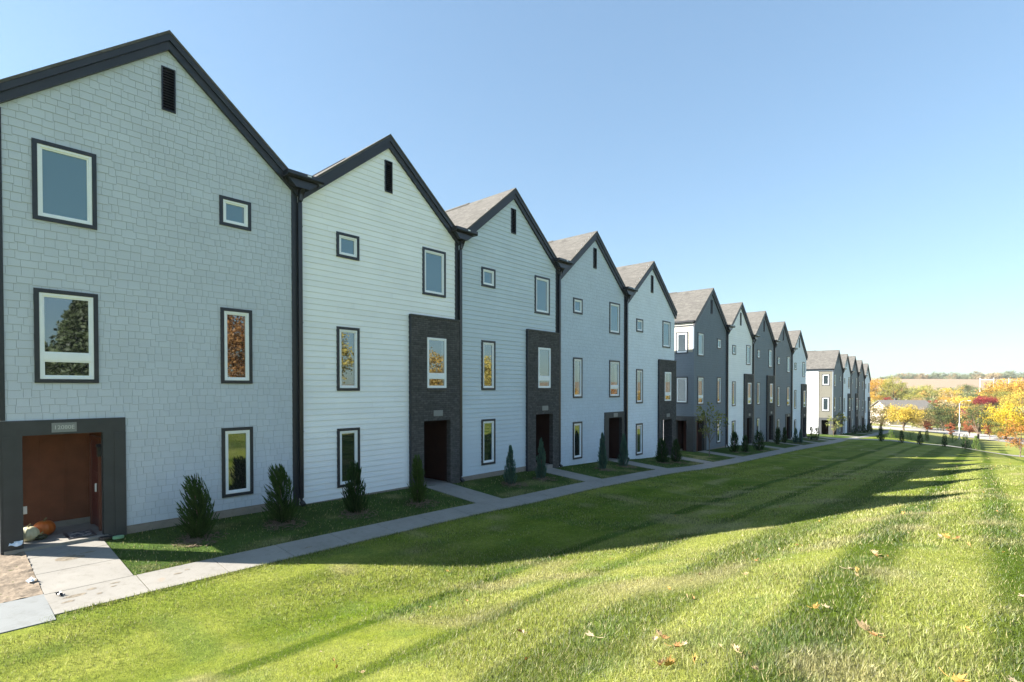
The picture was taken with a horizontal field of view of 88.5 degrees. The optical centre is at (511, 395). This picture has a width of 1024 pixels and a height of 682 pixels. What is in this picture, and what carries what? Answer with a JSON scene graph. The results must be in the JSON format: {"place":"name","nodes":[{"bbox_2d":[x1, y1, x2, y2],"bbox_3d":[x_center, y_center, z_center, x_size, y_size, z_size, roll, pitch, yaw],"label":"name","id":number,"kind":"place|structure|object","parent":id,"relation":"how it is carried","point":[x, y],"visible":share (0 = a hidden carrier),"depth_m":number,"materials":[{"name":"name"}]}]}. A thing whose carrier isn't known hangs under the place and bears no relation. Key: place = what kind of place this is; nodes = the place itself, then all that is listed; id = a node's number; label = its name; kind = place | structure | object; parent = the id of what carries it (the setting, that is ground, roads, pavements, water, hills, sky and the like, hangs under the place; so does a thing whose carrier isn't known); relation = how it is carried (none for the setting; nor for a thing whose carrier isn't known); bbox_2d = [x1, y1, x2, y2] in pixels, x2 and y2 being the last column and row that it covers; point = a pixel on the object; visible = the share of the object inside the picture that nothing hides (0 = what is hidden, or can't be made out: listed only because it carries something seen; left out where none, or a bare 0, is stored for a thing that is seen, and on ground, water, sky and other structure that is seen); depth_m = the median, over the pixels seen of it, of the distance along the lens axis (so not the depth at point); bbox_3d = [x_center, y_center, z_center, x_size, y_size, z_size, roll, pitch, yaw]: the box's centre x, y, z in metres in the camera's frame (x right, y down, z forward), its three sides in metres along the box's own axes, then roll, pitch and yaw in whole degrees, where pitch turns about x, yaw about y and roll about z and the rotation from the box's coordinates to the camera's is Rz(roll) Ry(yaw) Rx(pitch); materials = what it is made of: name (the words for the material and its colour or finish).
{"place":"outdoors","nodes":[
{"label":"outdoors","id":0,"kind":"place"},
{"bbox_2d":[0,594,55,633],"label":"sidewalk","id":1,"kind":"structure","parent":0,"point":[24,612],"depth_m":8.54,"materials":[{"name":"concrete"}]},
{"bbox_2d":[25,539,132,594],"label":"path","id":2,"kind":"structure","parent":0,"point":[102,562],"depth_m":10.44,"materials":[{"name":"concrete"}]},
{"bbox_2d":[44,439,845,614],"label":"sidewalk","id":3,"kind":"structure","parent":0,"point":[153,580],"depth_m":12.37,"materials":[{"name":"concrete"}]},
{"bbox_2d":[55,546,311,602],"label":"mud","id":4,"kind":"structure","parent":3,"relation":"on","point":[67,558],"depth_m":10.67,"materials":[{"name":"brown soil"}]},
{"bbox_2d":[427,483,501,502],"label":"path","id":5,"kind":"structure","parent":0,"point":[464,493],"depth_m":18.36,"materials":[{"name":"concrete"}]},
{"bbox_2d":[0,378,1023,681],"bbox_3d":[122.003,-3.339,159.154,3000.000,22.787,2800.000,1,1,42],"label":"lawn","id":6,"kind":"structure","parent":0,"point":[852,454],"depth_m":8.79,"materials":[{"name":"plant"}]},
{"bbox_2d":[0,551,42,602],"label":"dirt","id":7,"kind":"structure","parent":6,"relation":"on","point":[14,585],"depth_m":9.74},
{"bbox_2d":[0,30,324,554],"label":"townhouse","id":8,"kind":"structure","parent":6,"relation":"on","point":[151,302],"depth_m":12.65,"materials":[{"name":"grey"}]},
{"bbox_2d":[23,524,39,541],"bbox_3d":[-10.653,3.001,11.567,0.378,0.376,0.378,1,1,42],"label":"pumpkin","id":9,"kind":"object","parent":8,"relation":"on","point":[31,533],"visible":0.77,"depth_m":11.49,"materials":[{"name":"white food"}]},
{"bbox_2d":[33,517,55,534],"bbox_3d":[-10.685,2.979,11.997,0.397,0.410,0.397,1,1,42],"label":"pumpkin","id":10,"kind":"object","parent":8,"relation":"on","point":[45,526],"visible":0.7,"depth_m":11.91,"materials":[{"name":"orange food"}]},
{"bbox_2d":[31,137,96,229],"bbox_3d":[-9.786,-4.598,11.506,0.106,1.696,1.087,1,1,42],"label":"window","id":11,"kind":"structure","parent":8,"relation":"in","point":[64,179],"depth_m":11.49,"materials":[{"name":"glass"}]},
{"bbox_2d":[33,287,98,382],"bbox_3d":[-9.786,-1.290,11.554,0.106,2.015,1.087,1,1,42],"label":"window","id":12,"kind":"structure","parent":8,"relation":"in","point":[66,337],"depth_m":11.53,"materials":[{"name":"glass"}]},
{"bbox_2d":[63,529,96,539],"bbox_3d":[-9.931,3.176,12.078,0.720,0.016,0.500,1,1,42],"label":"doormat","id":13,"kind":"object","parent":8,"relation":"on","point":[79,534],"visible":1,"depth_m":12.03,"materials":[{"name":"fabric"}]},
{"bbox_2d":[89,435,101,530],"bbox_3d":[-10.093,2.076,12.714,1.050,2.200,0.110,1,1,42],"label":"door","id":14,"kind":"structure","parent":8,"relation":"in","point":[94,461],"depth_m":12.68,"materials":[{"name":"brown wood"}]},
{"bbox_2d":[219,195,250,230],"bbox_3d":[-7.445,-4.898,14.124,0.106,0.773,0.799,1,1,42],"label":"window","id":15,"kind":"structure","parent":8,"relation":"in","point":[235,213],"depth_m":14.10,"materials":[{"name":"glass"}]},
{"bbox_2d":[220,307,252,383],"bbox_3d":[-7.442,-1.338,14.180,0.106,2.011,0.801,1,1,42],"label":"window","id":16,"kind":"structure","parent":8,"relation":"in","point":[235,324],"depth_m":14.18,"materials":[{"name":"glass"}]},
{"bbox_2d":[221,426,253,497],"bbox_3d":[-7.440,1.777,14.228,0.106,1.854,0.800,1,1,42],"label":"window","id":17,"kind":"structure","parent":8,"relation":"in","point":[237,442],"depth_m":14.22,"materials":[{"name":"glass"}]},
{"bbox_2d":[297,134,477,505],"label":"townhouse","id":18,"kind":"structure","parent":6,"relation":"on","point":[383,235],"depth_m":17.53,"materials":[{"name":"white"}]},
{"bbox_2d":[336,231,359,260],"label":"window","id":19,"kind":"structure","parent":18,"relation":"in","point":[347,245],"depth_m":16.61,"materials":[{"name":"glass"}]},
{"bbox_2d":[336,326,359,390],"bbox_3d":[-5.213,-1.167,16.680,0.106,2.011,0.801,1,1,42],"label":"window","id":20,"kind":"structure","parent":18,"relation":"in","point":[348,338],"depth_m":16.68,"materials":[{"name":"glass"}]},
{"bbox_2d":[337,427,359,487],"bbox_3d":[-5.215,1.947,16.724,0.106,1.854,0.800,1,1,42],"label":"window","id":21,"kind":"structure","parent":18,"relation":"in","point":[348,439],"depth_m":16.66,"materials":[{"name":"glass"}]},
{"bbox_2d":[422,247,445,297],"bbox_3d":[-2.869,-4.505,19.256,0.106,1.696,1.087,1,1,42],"label":"window","id":22,"kind":"structure","parent":18,"relation":"in","point":[433,261],"depth_m":19.25,"materials":[{"name":"glass"}]},
{"bbox_2d":[427,337,445,387],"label":"window","id":23,"kind":"structure","parent":18,"relation":"in","point":[436,347],"depth_m":19.24,"materials":[{"name":"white glass"}]},
{"bbox_2d":[172,439,821,546],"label":"mulch","id":24,"kind":"object","parent":6,"relation":"on","point":[199,538],"visible":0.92,"depth_m":14.85,"materials":[{"name":"brown wood"}]},
{"bbox_2d":[174,473,219,538],"bbox_3d":[-7.446,2.604,12.428,0.958,1.632,0.939,-1,1,-32],"label":"juniper","id":25,"kind":"object","parent":24,"relation":"on","point":[196,517],"visible":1,"depth_m":12.33,"materials":[{"name":"green plant"}]},
{"bbox_2d":[262,464,300,522],"bbox_3d":[-6.087,2.579,13.864,1.002,1.682,0.968,0,1,-23],"label":"juniper","id":26,"kind":"object","parent":24,"relation":"on","point":[278,476],"visible":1,"depth_m":13.78,"materials":[{"name":"green plant"}]},
{"bbox_2d":[341,461,368,512],"bbox_3d":[-4.522,2.648,15.175,0.832,1.592,0.791,1,1,42],"label":"juniper","id":27,"kind":"object","parent":24,"relation":"on","point":[352,496],"visible":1,"depth_m":15.08,"materials":[{"name":"green plant"}]},
{"bbox_2d":[407,454,426,502],"bbox_3d":[-3.013,2.642,16.706,0.664,1.637,0.674,1,1,42],"label":"juniper","id":28,"kind":"object","parent":24,"relation":"on","point":[418,488],"visible":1,"depth_m":16.61,"materials":[{"name":"green plant"}]},
{"bbox_2d":[503,445,516,484],"bbox_3d":[-0.054,2.694,20.497,0.566,1.621,0.622,1,1,42],"label":"juniper","id":29,"kind":"object","parent":24,"relation":"on","point":[511,469],"visible":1,"depth_m":20.42,"materials":[{"name":"green plant"}]},
{"bbox_2d":[535,437,546,477],"bbox_3d":[1.240,2.608,21.903,0.560,1.807,0.564,0,1,22],"label":"juniper","id":30,"kind":"object","parent":24,"relation":"on","point":[540,472],"visible":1,"depth_m":21.82,"materials":[{"name":"green plant"}]},
{"bbox_2d":[597,432,607,468],"bbox_3d":[4.365,2.668,25.419,0.532,1.884,0.546,1,1,42],"label":"juniper","id":31,"kind":"object","parent":24,"relation":"on","point":[602,461],"visible":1,"depth_m":25.36,"materials":[{"name":"green plant"}]},
{"bbox_2d":[617,433,628,465],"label":"juniper","id":32,"kind":"object","parent":24,"relation":"on","point":[623,457],"visible":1,"depth_m":26.73,"materials":[{"name":"green plant"}]},
{"bbox_2d":[654,437,668,462],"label":"juniper","id":33,"kind":"object","parent":24,"relation":"on","point":[660,458],"visible":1,"depth_m":30.04,"materials":[{"name":"green plant"}]},
{"bbox_2d":[670,439,682,461],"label":"juniper","id":34,"kind":"object","parent":24,"relation":"on","point":[676,453],"visible":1,"depth_m":30.81,"materials":[{"name":"green plant"}]},
{"bbox_2d":[728,431,739,451],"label":"juniper","id":35,"kind":"object","parent":24,"relation":"on","point":[734,436],"visible":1,"depth_m":38.73,"materials":[{"name":"green plant"}]},
{"bbox_2d":[740,435,748,451],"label":"juniper","id":36,"kind":"object","parent":24,"relation":"on","point":[745,440],"visible":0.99,"depth_m":39.23,"materials":[{"name":"green plant"}]},
{"bbox_2d":[752,430,764,449],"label":"juniper","id":37,"kind":"object","parent":24,"relation":"on","point":[759,436],"visible":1,"depth_m":41.05,"materials":[{"name":"green plant"}]},
{"bbox_2d":[445,188,572,481],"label":"townhouse","id":38,"kind":"structure","parent":6,"relation":"on","point":[512,264],"depth_m":22.36,"materials":[{"name":"grey"}]},
{"bbox_2d":[481,266,495,288],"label":"window","id":39,"kind":"structure","parent":38,"relation":"in","point":[488,275],"depth_m":21.36,"materials":[{"name":"glass"}]},
{"bbox_2d":[481,340,495,389],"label":"window","id":40,"kind":"structure","parent":38,"relation":"in","point":[488,348],"depth_m":21.44,"materials":[{"name":"glass"}]},
{"bbox_2d":[481,419,495,464],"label":"window","id":41,"kind":"structure","parent":38,"relation":"in","point":[488,426],"depth_m":21.48,"materials":[{"name":"glass"}]},
{"bbox_2d":[534,275,549,314],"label":"window","id":42,"kind":"structure","parent":38,"relation":"in","point":[542,284],"depth_m":24.01,"materials":[{"name":"glass"}]},
{"bbox_2d":[538,347,550,387],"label":"window","id":43,"kind":"structure","parent":38,"relation":"in","point":[544,354],"depth_m":24.00,"materials":[{"name":"white glass"}]},
{"bbox_2d":[548,231,637,466],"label":"townhouse","id":44,"kind":"structure","parent":6,"relation":"on","point":[595,291],"depth_m":27.16,"materials":[{"name":"grey"}]},
{"bbox_2d":[573,421,581,459],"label":"window","id":45,"kind":"structure","parent":44,"relation":"in","point":[577,426],"depth_m":26.23,"materials":[{"name":"glass"}]},
{"bbox_2d":[573,297,582,314],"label":"window","id":46,"kind":"structure","parent":44,"relation":"in","point":[577,302],"depth_m":26.13,"materials":[{"name":"glass"}]},
{"bbox_2d":[573,357,582,397],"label":"window","id":47,"kind":"structure","parent":44,"relation":"in","point":[577,362],"depth_m":26.20,"materials":[{"name":"glass"}]},
{"bbox_2d":[609,302,619,334],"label":"window","id":48,"kind":"structure","parent":44,"relation":"in","point":[614,308],"depth_m":28.76,"materials":[{"name":"glass"}]},
{"bbox_2d":[609,360,619,396],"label":"window","id":49,"kind":"structure","parent":44,"relation":"in","point":[614,366],"depth_m":28.82,"materials":[{"name":"glass"}]},
{"bbox_2d":[614,261,677,458],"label":"townhouse","id":50,"kind":"structure","parent":6,"relation":"on","point":[652,312],"depth_m":31.91,"materials":[{"name":"white"}]},
{"bbox_2d":[636,318,642,332],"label":"window","id":51,"kind":"structure","parent":50,"relation":"in","point":[639,322],"depth_m":30.84,"materials":[{"name":"glass"}]},
{"bbox_2d":[636,369,642,402],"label":"window","id":52,"kind":"structure","parent":50,"relation":"in","point":[639,372],"depth_m":30.94,"materials":[{"name":"glass"}]},
{"bbox_2d":[636,423,642,454],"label":"window","id":53,"kind":"structure","parent":50,"relation":"in","point":[639,427],"depth_m":31.00,"materials":[{"name":"glass"}]},
{"bbox_2d":[662,320,670,347],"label":"window","id":54,"kind":"structure","parent":50,"relation":"in","point":[666,328],"depth_m":33.52,"materials":[{"name":"glass"}]},
{"bbox_2d":[665,372,670,400],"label":"window","id":55,"kind":"structure","parent":50,"relation":"in","point":[667,374],"depth_m":33.46,"materials":[{"name":"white glass"}]},
{"bbox_2d":[663,288,734,451],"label":"townhouse","id":56,"kind":"structure","parent":6,"relation":"on","point":[701,343],"depth_m":38.30,"materials":[{"name":"wood"}]},
{"bbox_2d":[676,332,687,353],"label":"window","id":57,"kind":"structure","parent":56,"relation":"in","point":[681,337],"depth_m":37.26,"materials":[{"name":"paint"}]},
{"bbox_2d":[676,377,687,403],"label":"window","id":58,"kind":"structure","parent":56,"relation":"in","point":[681,382],"depth_m":37.29,"materials":[{"name":"glass"}]},
{"bbox_2d":[683,421,697,450],"bbox_3d":[13.193,2.988,38.814,1.050,2.200,0.070,1,1,42],"label":"door frame","id":59,"kind":"structure","parent":56,"relation":"in","point":[684,442],"depth_m":39.06,"materials":[{"name":"black wood"}]},
{"bbox_2d":[697,376,703,404],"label":"window","id":60,"kind":"structure","parent":56,"relation":"in","point":[700,397],"depth_m":37.68,"materials":[{"name":"glass"}]},
{"bbox_2d":[698,332,703,356],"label":"window","id":61,"kind":"structure","parent":56,"relation":"in","point":[700,335],"depth_m":37.61,"materials":[{"name":"glass"}]},
{"bbox_2d":[717,377,720,403],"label":"window","id":62,"kind":"structure","parent":56,"relation":"in","point":[718,378],"depth_m":40.29,"materials":[{"name":"glass"}]},
{"bbox_2d":[695,402,727,456],"bbox_3d":[13.183,2.236,34.813,1.964,3.689,1.909,0,1,4],"label":"young tree","id":63,"kind":"object","parent":6,"relation":"on","point":[702,415],"visible":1,"depth_m":34.75,"materials":[{"name":"green plant"}]},
{"bbox_2d":[720,302,759,446],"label":"townhouse","id":64,"kind":"structure","parent":6,"relation":"on","point":[742,337],"depth_m":43.90,"materials":[{"name":"white"}]},
{"bbox_2d":[732,381,735,405],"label":"window","id":65,"kind":"structure","parent":64,"relation":"in","point":[733,382],"depth_m":42.74,"materials":[{"name":"glass"}]},
{"bbox_2d":[746,345,750,364],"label":"window","id":66,"kind":"structure","parent":64,"relation":"in","point":[748,348],"depth_m":45.37,"materials":[{"name":"glass"}]},
{"bbox_2d":[747,311,780,442],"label":"townhouse","id":67,"kind":"structure","parent":6,"relation":"on","point":[764,381],"depth_m":48.68,"materials":[{"name":"wood"}]},
{"bbox_2d":[770,321,797,439],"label":"townhouse","id":68,"kind":"structure","parent":6,"relation":"on","point":[785,349],"depth_m":53.44,"materials":[{"name":"wood"}]},
{"bbox_2d":[788,330,807,438],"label":"townhouse","id":69,"kind":"structure","parent":6,"relation":"on","point":[800,355],"depth_m":58.06,"materials":[{"name":"white"}]},
{"bbox_2d":[806,350,846,434],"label":"townhouse","id":70,"kind":"structure","parent":6,"relation":"on","point":[825,369],"depth_m":72.82,"materials":[{"name":"white"}]},
{"bbox_2d":[822,397,828,410],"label":"window","id":71,"kind":"structure","parent":70,"relation":"in","point":[825,400],"depth_m":71.94,"materials":[{"name":"paint"}]},
{"bbox_2d":[822,374,829,384],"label":"window","id":72,"kind":"structure","parent":70,"relation":"in","point":[825,377],"depth_m":71.84,"materials":[{"name":"paint"}]},
{"bbox_2d":[840,354,854,433],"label":"townhouse","id":73,"kind":"structure","parent":6,"relation":"on","point":[847,380],"depth_m":78.69,"materials":[{"name":"white"}]},
{"bbox_2d":[848,356,861,431],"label":"townhouse","id":74,"kind":"structure","parent":6,"relation":"on","point":[854,391],"depth_m":83.45,"materials":[{"name":"stone"}]},
{"bbox_2d":[856,360,867,430],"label":"townhouse","id":75,"kind":"structure","parent":6,"relation":"on","point":[862,376],"depth_m":88.32,"materials":[{"name":"stone"}]},
{"bbox_2d":[863,363,870,429],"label":"townhouse","id":76,"kind":"structure","parent":6,"relation":"on","point":[867,393],"depth_m":93.00,"materials":[{"name":"white"}]},
{"bbox_2d":[855,618,883,633],"bbox_3d":[2.626,1.694,3.865,0.188,0.072,0.071,9,4,17],"label":"fallen leaf","id":77,"kind":"object","parent":6,"relation":"on","point":[863,625],"visible":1,"depth_m":3.87,"materials":[{"name":"beige plant"}]},
{"bbox_2d":[870,403,895,426],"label":"autumn tree","id":78,"kind":"object","parent":6,"relation":"on","point":[882,419],"visible":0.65,"depth_m":117.68,"materials":[{"name":"plant"}]},
{"bbox_2d":[870,378,896,399],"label":"autumn tree","id":79,"kind":"object","parent":6,"relation":"on","point":[880,381],"visible":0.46,"depth_m":235.48,"materials":[{"name":"plant"}]},
{"bbox_2d":[877,376,910,399],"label":"autumn tree","id":80,"kind":"object","parent":6,"relation":"on","point":[892,385],"visible":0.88,"depth_m":224.55,"materials":[{"name":"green plant"}]},
{"bbox_2d":[870,398,936,424],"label":"beige house","id":81,"kind":"structure","parent":6,"relation":"on","point":[920,404],"depth_m":148.42,"materials":[{"name":"grey brick"}]},
{"bbox_2d":[882,403,926,430],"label":"autumn tree","id":82,"kind":"object","parent":6,"relation":"on","point":[904,417],"visible":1,"depth_m":111.63,"materials":[{"name":"yellow plant"}]},
{"bbox_2d":[905,384,940,397],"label":"autumn tree","id":83,"kind":"object","parent":6,"relation":"on","point":[924,388],"visible":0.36,"depth_m":229.49,"materials":[{"name":"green plant"}]},
{"bbox_2d":[910,407,940,428],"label":"autumn tree","id":84,"kind":"object","parent":6,"relation":"on","point":[921,423],"visible":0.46,"depth_m":123.33,"materials":[{"name":"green plant"}]},
{"bbox_2d":[919,401,964,430],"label":"autumn tree","id":85,"kind":"object","parent":6,"relation":"on","point":[939,411],"visible":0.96,"depth_m":119.65,"materials":[{"name":"green plant"}]},
{"bbox_2d":[871,385,1023,428],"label":"woodland","id":86,"kind":"object","parent":6,"relation":"on","point":[957,394],"visible":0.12,"depth_m":205.92,"materials":[{"name":"yellow plant"}]},
{"bbox_2d":[880,370,1023,378],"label":"treeline","id":87,"kind":"object","parent":6,"relation":"on","point":[980,375],"visible":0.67,"depth_m":671.92,"materials":[{"name":"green plant"}]},
{"bbox_2d":[940,669,969,681],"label":"fallen leaf","id":88,"kind":"object","parent":6,"relation":"on","point":[958,678],"visible":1,"depth_m":3.06,"materials":[{"name":"yellow plant"}]},
{"bbox_2d":[939,396,978,406],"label":"autumn tree","id":89,"kind":"object","parent":6,"relation":"on","point":[959,399],"visible":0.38,"depth_m":164.52,"materials":[{"name":"yellow plant"}]},
{"bbox_2d":[953,383,977,392],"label":"autumn tree","id":90,"kind":"object","parent":6,"relation":"on","point":[968,387],"visible":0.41,"depth_m":244.78,"materials":[{"name":"green plant"}]},
{"bbox_2d":[961,420,976,435],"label":"autumn tree","id":91,"kind":"object","parent":6,"relation":"on","point":[969,429],"visible":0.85,"depth_m":103.94,"materials":[{"name":"red plant"}]},
{"bbox_2d":[960,407,996,439],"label":"autumn tree","id":92,"kind":"object","parent":6,"relation":"on","point":[978,423],"visible":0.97,"depth_m":94.91,"materials":[{"name":"green plant"}]},
{"bbox_2d":[960,402,999,433],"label":"autumn tree","id":93,"kind":"object","parent":6,"relation":"on","point":[981,410],"visible":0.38,"depth_m":111.66,"materials":[{"name":"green plant"}]},
{"bbox_2d":[971,395,1001,407],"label":"autumn tree","id":94,"kind":"object","parent":6,"relation":"on","point":[978,400],"visible":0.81,"depth_m":159.49,"materials":[{"name":"red plant"}]},
{"bbox_2d":[989,422,1007,441],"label":"autumn tree","id":95,"kind":"object","parent":6,"relation":"on","point":[997,427],"visible":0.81,"depth_m":92.08,"materials":[{"name":"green plant"}]},
{"bbox_2d":[974,377,1023,402],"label":"autumn tree","id":96,"kind":"object","parent":6,"relation":"on","point":[1004,386],"visible":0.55,"depth_m":184.01,"materials":[{"name":"orange plant"}]},
{"bbox_2d":[976,401,1023,438],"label":"autumn tree","id":97,"kind":"object","parent":6,"relation":"on","point":[1017,418],"visible":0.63,"depth_m":96.96,"materials":[{"name":"yellow plant"}]},
{"bbox_2d":[982,389,1023,408],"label":"autumn tree","id":98,"kind":"object","parent":6,"relation":"on","point":[1001,392],"visible":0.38,"depth_m":159.33,"materials":[{"name":"yellow plant"}]},
{"bbox_2d":[996,417,1023,456],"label":"autumn tree","id":99,"kind":"object","parent":6,"relation":"on","point":[1019,445],"visible":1,"depth_m":61.95,"materials":[{"name":"orange plant"}]},
{"bbox_2d":[997,389,1023,409],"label":"autumn tree","id":100,"kind":"object","parent":6,"relation":"on","point":[1009,398],"visible":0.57,"depth_m":150.02,"materials":[{"name":"yellow plant"}]},
{"bbox_2d":[0,0,1023,378],"label":"sky","id":101,"kind":"structure","parent":0,"point":[848,173],"materials":[{"name":"blue"}]},
{"bbox_2d":[543,468,600,481],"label":"path","id":102,"kind":"structure","parent":0,"point":[571,475],"depth_m":23.06,"materials":[{"name":"concrete"}]},
{"bbox_2d":[612,460,663,469],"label":"path","id":103,"kind":"structure","parent":0,"point":[653,467],"depth_m":27.71,"materials":[{"name":"concrete"}]},
{"bbox_2d":[697,450,742,457],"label":"path","id":104,"kind":"structure","parent":0,"point":[723,454],"depth_m":36.56,"materials":[{"name":"concrete"}]},
{"bbox_2d":[821,437,1023,456],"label":"path","id":105,"kind":"structure","parent":0,"point":[915,443],"depth_m":62.62,"materials":[{"name":"concrete"}]},
{"bbox_2d":[887,425,968,432],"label":"road","id":106,"kind":"structure","parent":0,"point":[933,429],"depth_m":129.23,"materials":[{"name":"grey asphalt"}]},
{"bbox_2d":[872,426,1023,443],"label":"road","id":107,"kind":"structure","parent":0,"point":[985,436],"depth_m":110.06,"materials":[{"name":"grey asphalt"}]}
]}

